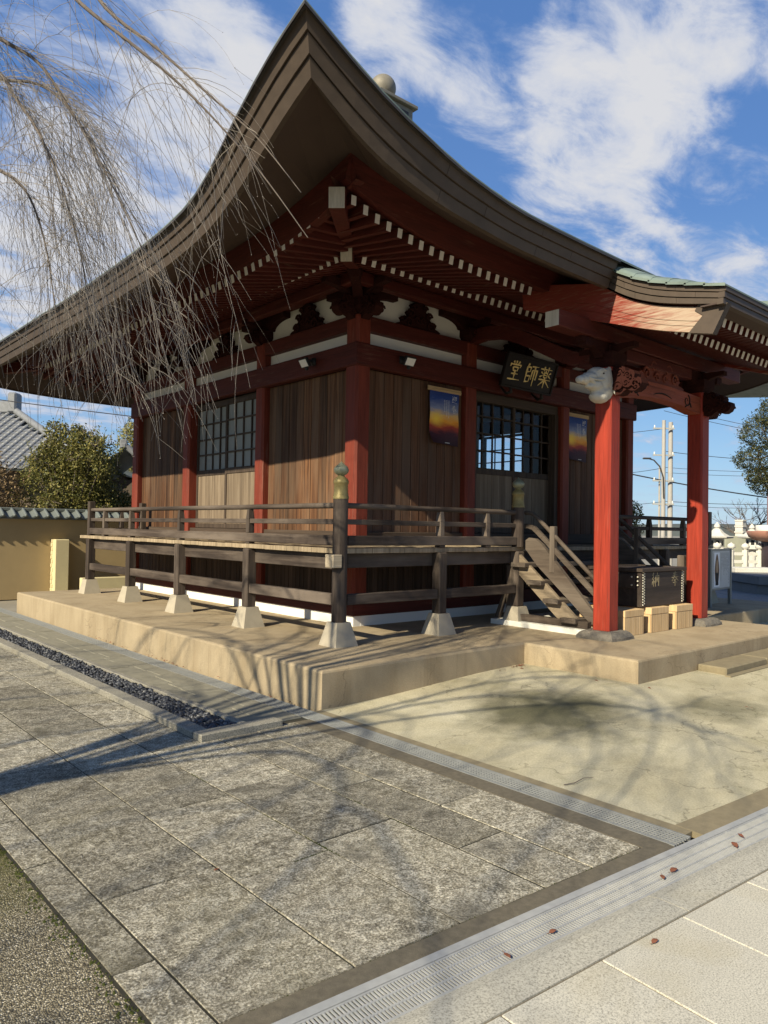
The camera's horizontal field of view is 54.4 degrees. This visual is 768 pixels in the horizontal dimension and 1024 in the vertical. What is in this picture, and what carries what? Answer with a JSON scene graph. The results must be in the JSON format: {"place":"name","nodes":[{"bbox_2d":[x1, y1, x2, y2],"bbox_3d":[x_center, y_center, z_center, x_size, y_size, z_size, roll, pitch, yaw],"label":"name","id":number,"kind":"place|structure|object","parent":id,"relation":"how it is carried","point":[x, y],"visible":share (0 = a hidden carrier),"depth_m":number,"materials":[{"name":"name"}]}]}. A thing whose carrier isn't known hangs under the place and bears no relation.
{"place":"outdoors","nodes":[
{"label":"outdoors","id":0,"kind":"place"},
{"bbox_2d":[0,507,128,599],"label":"perimeter wall","id":1,"kind":"structure","parent":0,"point":[27,535],"depth_m":15.57,"materials":[{"name":"paint"}]},
{"bbox_2d":[0,399,130,416],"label":"overhead cable","id":2,"kind":"object","parent":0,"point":[64,408],"visible":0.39,"depth_m":20.05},
{"bbox_2d":[0,850,144,1023],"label":"aggregate path","id":3,"kind":"structure","parent":0,"point":[42,976],"depth_m":2.58,"materials":[{"name":"grey gravel"}]},
{"bbox_2d":[0,635,639,1023],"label":"stone pavement","id":4,"kind":"structure","parent":0,"point":[124,833],"depth_m":3.61,"materials":[{"name":"grey stone"}]},
{"bbox_2d":[0,625,282,742],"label":"gravel bed curb","id":5,"kind":"structure","parent":4,"relation":"on","point":[194,731],"depth_m":6.37,"materials":[{"name":"grey stone"}]},
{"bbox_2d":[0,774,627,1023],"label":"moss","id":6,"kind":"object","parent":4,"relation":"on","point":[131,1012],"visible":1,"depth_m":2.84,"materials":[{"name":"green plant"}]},
{"bbox_2d":[0,536,760,1023],"bbox_3d":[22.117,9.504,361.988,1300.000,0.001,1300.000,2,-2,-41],"label":"ground","id":7,"kind":"structure","parent":0,"point":[8,604],"depth_m":2.84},
{"bbox_2d":[0,451,30,507],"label":"hedge bush","id":8,"kind":"object","parent":7,"relation":"on","point":[4,502],"visible":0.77,"depth_m":17.50,"materials":[{"name":"brown plant"}]},
{"bbox_2d":[50,539,68,590],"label":"wall buttress","id":9,"kind":"structure","parent":7,"relation":"on","point":[59,565],"depth_m":15.58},
{"bbox_2d":[1,416,126,519],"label":"hedge bush","id":10,"kind":"object","parent":7,"relation":"on","point":[57,469],"visible":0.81,"depth_m":18.16,"materials":[{"name":"green plant"}]},
{"bbox_2d":[0,392,131,507],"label":"tiled house","id":11,"kind":"structure","parent":7,"relation":"on","point":[15,432],"depth_m":24.21,"materials":[{"name":"grey tile"}]},
{"bbox_2d":[61,472,131,509],"bbox_3d":[-7.101,0.462,19.025,1.268,2.938,2.323,0,-1,24],"label":"hedge bush","id":12,"kind":"object","parent":7,"relation":"on","point":[124,502],"visible":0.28,"depth_m":18.52,"materials":[{"name":"green plant"}]},
{"bbox_2d":[79,576,124,588],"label":"kerb","id":13,"kind":"structure","parent":7,"relation":"on","point":[110,582],"depth_m":15.85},
{"bbox_2d":[90,439,132,507],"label":"building","id":14,"kind":"structure","parent":7,"relation":"on","point":[125,462],"depth_m":20.95,"materials":[{"name":"grey tile"}]},
{"bbox_2d":[106,417,133,479],"bbox_3d":[-9.103,-0.773,27.599,2.682,5.693,3.946,6,-5,-77],"label":"hedge bush","id":15,"kind":"object","parent":7,"relation":"on","point":[129,428],"visible":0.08,"depth_m":27.11,"materials":[{"name":"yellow plant"}]},
{"bbox_2d":[0,612,300,721],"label":"border tiles","id":16,"kind":"object","parent":7,"relation":"on","point":[243,708],"visible":0.81,"depth_m":7.54,"materials":[{"name":"grey stone"}]},
{"bbox_2d":[0,0,307,465],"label":"weeping cherry tree","id":17,"kind":"object","parent":7,"relation":"on","point":[63,99],"visible":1,"depth_m":4.76,"materials":[{"name":"grey plant"}]},
{"bbox_2d":[0,608,690,846],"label":"drain channel","id":18,"kind":"object","parent":7,"relation":"on","point":[654,831],"visible":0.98,"depth_m":5.12,"materials":[{"name":"concrete"}]},
{"bbox_2d":[0,628,236,728],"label":"pebbles","id":19,"kind":"object","parent":18,"relation":"in","point":[200,717],"visible":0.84,"depth_m":6.95,"materials":[{"name":"grey gravel"}]},
{"bbox_2d":[17,588,767,710],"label":"hall platform","id":20,"kind":"structure","parent":7,"relation":"on","point":[284,658],"depth_m":8.02,"materials":[{"name":"beige concrete"}]},
{"bbox_2d":[0,0,767,641],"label":"temple hall","id":21,"kind":"structure","parent":20,"relation":"on","point":[436,260],"depth_m":9.58,"materials":[{"name":"red paint"}]},
{"bbox_2d":[195,407,225,527],"bbox_3d":[-2.789,-0.743,12.183,0.040,2.000,1.055,2,-2,-41],"label":"window leaf","id":22,"kind":"structure","parent":21,"relation":"in","point":[210,477],"depth_m":12.22,"materials":[{"name":"brown wood"}]},
{"bbox_2d":[224,395,255,528],"bbox_3d":[-2.144,-0.749,11.386,0.040,2.000,1.055,2,-2,-41],"label":"window leaf","id":23,"kind":"structure","parent":21,"relation":"in","point":[239,457],"depth_m":11.47,"materials":[{"name":"brown wood"}]},
{"bbox_2d":[298,357,315,370],"bbox_3d":[-0.974,-1.922,9.722,0.233,0.185,0.170,2,-2,-41],"label":"floodlight","id":24,"kind":"object","parent":21,"relation":"attached to","point":[305,362],"visible":1,"depth_m":9.67,"materials":[{"name":"white metal"}]},
{"bbox_2d":[399,355,416,369],"bbox_3d":[0.278,-1.905,9.542,0.170,0.185,0.233,2,-2,-41],"label":"floodlight","id":25,"kind":"object","parent":21,"relation":"attached to","point":[408,361],"visible":1,"depth_m":9.48,"materials":[{"name":"white metal"}]},
{"bbox_2d":[427,385,461,446],"bbox_3d":[0.840,-1.306,10.227,0.650,0.785,0.062,2,-2,-41],"label":"hanging scroll","id":26,"kind":"object","parent":21,"relation":"hanging from","point":[444,422],"visible":1,"depth_m":10.24,"materials":[{"name":"multicoloured paper"}]},
{"bbox_2d":[479,437,484,467],"bbox_3d":[1.756,-0.585,16.182,0.040,2.000,1.055,2,-2,-41],"label":"window leaf","id":27,"kind":"structure","parent":21,"relation":"in","point":[483,459],"depth_m":15.80,"materials":[{"name":"brown wood"}]},
{"bbox_2d":[476,402,515,532],"bbox_3d":[1.594,-0.694,11.068,1.035,2.000,0.040,2,-2,-41],"label":"door leaf","id":28,"kind":"structure","parent":21,"relation":"in","point":[494,488],"depth_m":11.11,"materials":[{"name":"brown wood"}]},
{"bbox_2d":[484,433,521,469],"bbox_3d":[2.465,-0.588,15.440,0.040,2.000,1.055,2,-2,-41],"label":"window leaf","id":29,"kind":"structure","parent":21,"relation":"in","point":[520,434],"depth_m":15.62,"materials":[{"name":"brown wood"}]},
{"bbox_2d":[498,350,558,400],"bbox_3d":[2.086,-1.976,11.018,1.176,0.580,0.352,2,-2,-41],"label":"name plaque","id":30,"kind":"object","parent":21,"relation":"attached to","point":[523,372],"visible":1,"depth_m":10.92,"materials":[{"name":"black paint"}]},
{"bbox_2d":[510,408,548,532],"bbox_3d":[2.321,-0.667,11.763,1.035,2.000,0.040,2,-2,-41],"label":"door leaf","id":31,"kind":"structure","parent":21,"relation":"in","point":[535,488],"depth_m":11.78,"materials":[{"name":"brown wood"}]},
{"bbox_2d":[569,412,588,462],"bbox_3d":[3.189,-1.224,12.294,0.650,0.785,0.062,2,-2,-41],"label":"hanging scroll","id":32,"kind":"object","parent":21,"relation":"hanging from","point":[577,437],"visible":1,"depth_m":12.32,"materials":[{"name":"multicoloured paper"}]},
{"bbox_2d":[78,461,718,648],"bbox_3d":[0.215,0.554,13.186,8.516,1.913,7.600,2,-2,-41],"label":"veranda","id":33,"kind":"object","parent":20,"relation":"on","point":[339,551],"visible":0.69,"depth_m":9.02,"materials":[{"name":"brown wood"}]},
{"bbox_2d":[491,609,592,634],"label":"stair plinth","id":34,"kind":"structure","parent":20,"relation":"on","point":[551,628],"depth_m":9.28,"materials":[{"name":"white concrete"}]},
{"bbox_2d":[495,511,685,628],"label":"wooden stairs","id":35,"kind":"structure","parent":34,"relation":"on","point":[546,562],"depth_m":9.37,"materials":[{"name":"brown wood"}]},
{"bbox_2d":[579,605,643,634],"bbox_3d":[2.750,1.307,9.047,0.427,0.301,0.623,2,-2,-41],"label":"wooden block","id":36,"kind":"object","parent":20,"relation":"on","point":[630,620],"depth_m":8.80,"materials":[{"name":"brown wood"}]},
{"bbox_2d":[618,605,668,632],"bbox_3d":[3.192,1.322,9.422,0.427,0.301,0.623,2,-2,-41],"label":"wooden block","id":37,"kind":"object","parent":20,"relation":"on","point":[656,618],"depth_m":9.13,"materials":[{"name":"brown wood"}]},
{"bbox_2d":[588,564,686,607],"bbox_3d":[3.271,0.937,9.657,1.116,0.473,0.770,2,-2,-41],"label":"offering box","id":38,"kind":"object","parent":37,"relation":"on","point":[640,586],"visible":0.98,"depth_m":9.25,"materials":[{"name":"brown wood"}]},
{"bbox_2d":[662,603,692,628],"bbox_3d":[3.640,1.337,9.790,0.427,0.301,0.623,2,-2,-41],"label":"wooden block","id":39,"kind":"object","parent":20,"relation":"on","point":[680,615],"depth_m":9.50,"materials":[{"name":"brown wood"}]},
{"bbox_2d":[222,841,673,1023],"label":"mortar verge","id":40,"kind":"structure","parent":7,"relation":"on","point":[286,1006],"depth_m":2.78,"materials":[{"name":"grey concrete"}]},
{"bbox_2d":[295,719,666,847],"bbox_3d":[0.355,1.671,4.815,0.140,0.031,3.050,2,-2,-41],"label":"mortar strip","id":41,"kind":"object","parent":7,"relation":"on","point":[613,831],"visible":0.71,"depth_m":4.45,"materials":[{"name":"grey concrete"}]},
{"bbox_2d":[314,710,691,837],"bbox_3d":[0.508,1.678,5.070,0.078,0.032,3.230,2,-2,-41],"label":"drain edge band","id":42,"kind":"object","parent":7,"relation":"on","point":[670,826],"visible":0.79,"depth_m":4.64,"materials":[{"name":"grey stone"}]},
{"bbox_2d":[272,807,767,1023],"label":"cross drain","id":43,"kind":"object","parent":7,"relation":"on","point":[602,898],"visible":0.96,"depth_m":2.86,"materials":[{"name":"metal"}]},
{"bbox_2d":[668,867,676,872],"bbox_3d":[1.312,1.628,3.401,0.077,0.008,0.027,2,-2,-41],"label":"dry leaf","id":44,"kind":"object","parent":43,"relation":"on","point":[672,869],"visible":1,"depth_m":3.40,"materials":[{"name":"brown plant"}]},
{"bbox_2d":[386,837,767,1023],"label":"granite path curb","id":45,"kind":"structure","parent":7,"relation":"on","point":[493,994],"depth_m":2.73,"materials":[{"name":"grey stone"}]},
{"bbox_2d":[632,501,644,537],"bbox_3d":[6.353,0.918,19.506,0.935,2.492,0.868,1,-1,-8],"label":"garden shrub","id":46,"kind":"object","parent":7,"relation":"on","point":[634,523],"visible":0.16,"depth_m":19.37,"materials":[{"name":"green plant"}]},
{"bbox_2d":[658,465,660,564],"bbox_3d":[12.146,0.337,33.000,0.104,4.800,0.104,2,-2,-41],"label":"utility pole","id":47,"kind":"object","parent":7,"relation":"on","point":[659,506],"visible":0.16,"depth_m":32.98,"materials":[{"name":"concrete"}]},
{"bbox_2d":[652,420,674,537],"bbox_3d":[11.962,-0.611,32.020,0.923,6.650,0.196,1,-1,4],"label":"utility pole","id":48,"kind":"object","parent":7,"relation":"on","point":[663,468],"visible":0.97,"depth_m":32.00,"materials":[{"name":"concrete"}]},
{"bbox_2d":[643,457,663,497],"bbox_3d":[11.520,-1.458,31.937,0.928,1.726,0.140,1,-1,0],"label":"street lamp","id":49,"kind":"object","parent":48,"relation":"attached to","point":[660,470],"visible":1,"depth_m":31.91,"materials":[{"name":"grey metal"}]},
{"bbox_2d":[666,501,766,504],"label":"overhead cable","id":50,"kind":"object","parent":48,"relation":"attached to","point":[734,504],"visible":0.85,"depth_m":32.90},
{"bbox_2d":[666,411,767,433],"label":"overhead cable","id":51,"kind":"object","parent":48,"relation":"attached to","point":[709,421],"visible":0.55,"depth_m":32.28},
{"bbox_2d":[667,422,672,565],"bbox_3d":[12.331,-0.576,32.219,0.242,6.600,0.242,2,-2,-41],"label":"utility pole","id":52,"kind":"object","parent":7,"relation":"on","point":[670,484],"visible":0.6,"depth_m":32.16,"materials":[{"name":"concrete"}]},
{"bbox_2d":[633,474,766,497],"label":"overhead cable","id":53,"kind":"object","parent":52,"relation":"attached to","point":[708,488],"visible":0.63,"depth_m":32.71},
{"bbox_2d":[666,451,767,460],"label":"overhead cable","id":54,"kind":"object","parent":52,"relation":"attached to","point":[712,456],"visible":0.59,"depth_m":32.35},
{"bbox_2d":[673,505,766,508],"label":"overhead cable","id":55,"kind":"object","parent":52,"relation":"attached to","point":[747,508],"visible":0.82,"depth_m":33.01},
{"bbox_2d":[676,787,767,837],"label":"mortar verge","id":56,"kind":"structure","parent":7,"relation":"on","point":[713,819],"depth_m":4.11,"materials":[{"name":"beige concrete"}]},
{"bbox_2d":[713,497,766,533],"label":"bare tree","id":57,"kind":"object","parent":7,"relation":"on","point":[753,518],"visible":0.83,"depth_m":33.54,"materials":[{"name":"brown plant"}]},
{"bbox_2d":[734,520,746,535],"bbox_3d":[14.529,1.372,30.478,0.440,2.105,0.440,2,-2,-41],"label":"stone pagoda","id":58,"kind":"object","parent":7,"relation":"on","point":[739,530],"visible":0.3,"depth_m":30.39,"materials":[{"name":"white stone"}]},
{"bbox_2d":[730,395,767,495],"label":"conifer tree","id":59,"kind":"object","parent":7,"relation":"on","point":[759,477],"visible":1,"depth_m":17.95,"materials":[{"name":"green plant"}]},
{"bbox_2d":[0,0,767,524],"label":"sky","id":60,"kind":"structure","parent":0,"point":[636,130],"materials":[{"name":"blue"}]},
{"bbox_2d":[323,622,767,824],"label":"concrete forecourt","id":61,"kind":"structure","parent":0,"point":[677,749],"depth_m":5.75,"materials":[{"name":"beige concrete"}]},
{"bbox_2d":[96,638,524,701],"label":"leaf litter","id":62,"kind":"object","parent":61,"relation":"on","point":[290,701],"visible":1,"depth_m":7.96,"materials":[{"name":"brown plant"}]},
{"bbox_2d":[698,648,767,677],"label":"entry step","id":63,"kind":"object","parent":61,"relation":"on","point":[740,664],"visible":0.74,"depth_m":7.97,"materials":[{"name":"beige stone"}]},
{"bbox_2d":[484,870,767,1023],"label":"granite path","id":64,"kind":"structure","parent":0,"point":[706,963],"depth_m":2.55,"materials":[{"name":"beige stone"}]},
{"bbox_2d":[638,524,763,536],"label":"hills","id":65,"kind":"structure","parent":0,"point":[677,533],"depth_m":321.59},
{"bbox_2d":[715,589,767,601],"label":"side yard paving","id":66,"kind":"structure","parent":0,"point":[736,594],"depth_m":18.64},
{"bbox_2d":[708,548,731,607],"bbox_3d":[5.675,1.277,12.626,0.056,1.320,1.011,0,-2,43],"label":"information board","id":67,"kind":"object","parent":66,"relation":"on","point":[719,569],"visible":0.96,"depth_m":12.56,"materials":[{"name":"metal"}]},
{"bbox_2d":[711,522,733,548],"bbox_3d":[10.680,1.296,23.978,0.985,1.961,0.853,2,-2,-41],"label":"stone lantern","id":68,"kind":"object","parent":66,"relation":"on","point":[719,535],"visible":0.41,"depth_m":23.81,"materials":[{"name":"white stone"}]},
{"bbox_2d":[724,536,745,566],"bbox_3d":[13.350,1.654,28.022,1.550,1.500,0.700,1,-1,0],"label":"stone monument","id":69,"kind":"object","parent":66,"relation":"on","point":[737,542],"visible":0.03,"depth_m":27.88,"materials":[{"name":"white stone"}]},
{"bbox_2d":[713,542,761,566],"bbox_3d":[12.475,1.589,21.722,5.800,1.340,1.500,1,-1,0],"label":"stone fence","id":70,"kind":"object","parent":66,"relation":"on","point":[745,553],"visible":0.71,"depth_m":22.13,"materials":[{"name":"white stone"}]},
{"bbox_2d":[737,524,757,566],"bbox_3d":[13.029,1.387,26.477,0.985,1.961,0.853,2,-2,-41],"label":"stone lantern","id":71,"kind":"object","parent":66,"relation":"on","point":[752,543],"visible":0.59,"depth_m":26.34,"materials":[{"name":"white stone"}]},
{"bbox_2d":[732,567,767,593],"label":"stone terrace","id":72,"kind":"structure","parent":66,"relation":"on","point":[754,580],"depth_m":19.84,"materials":[{"name":"white stone"}]},
{"bbox_2d":[746,496,767,566],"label":"bronze stand","id":73,"kind":"object","parent":66,"relation":"on","point":[760,533],"visible":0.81,"depth_m":21.87,"materials":[{"name":"brown metal"}]},
{"bbox_2d":[726,301,767,397],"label":"neighbour hall","id":74,"kind":"structure","parent":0,"point":[761,391],"depth_m":28.27,"materials":[{"name":"red metal"}]}
]}

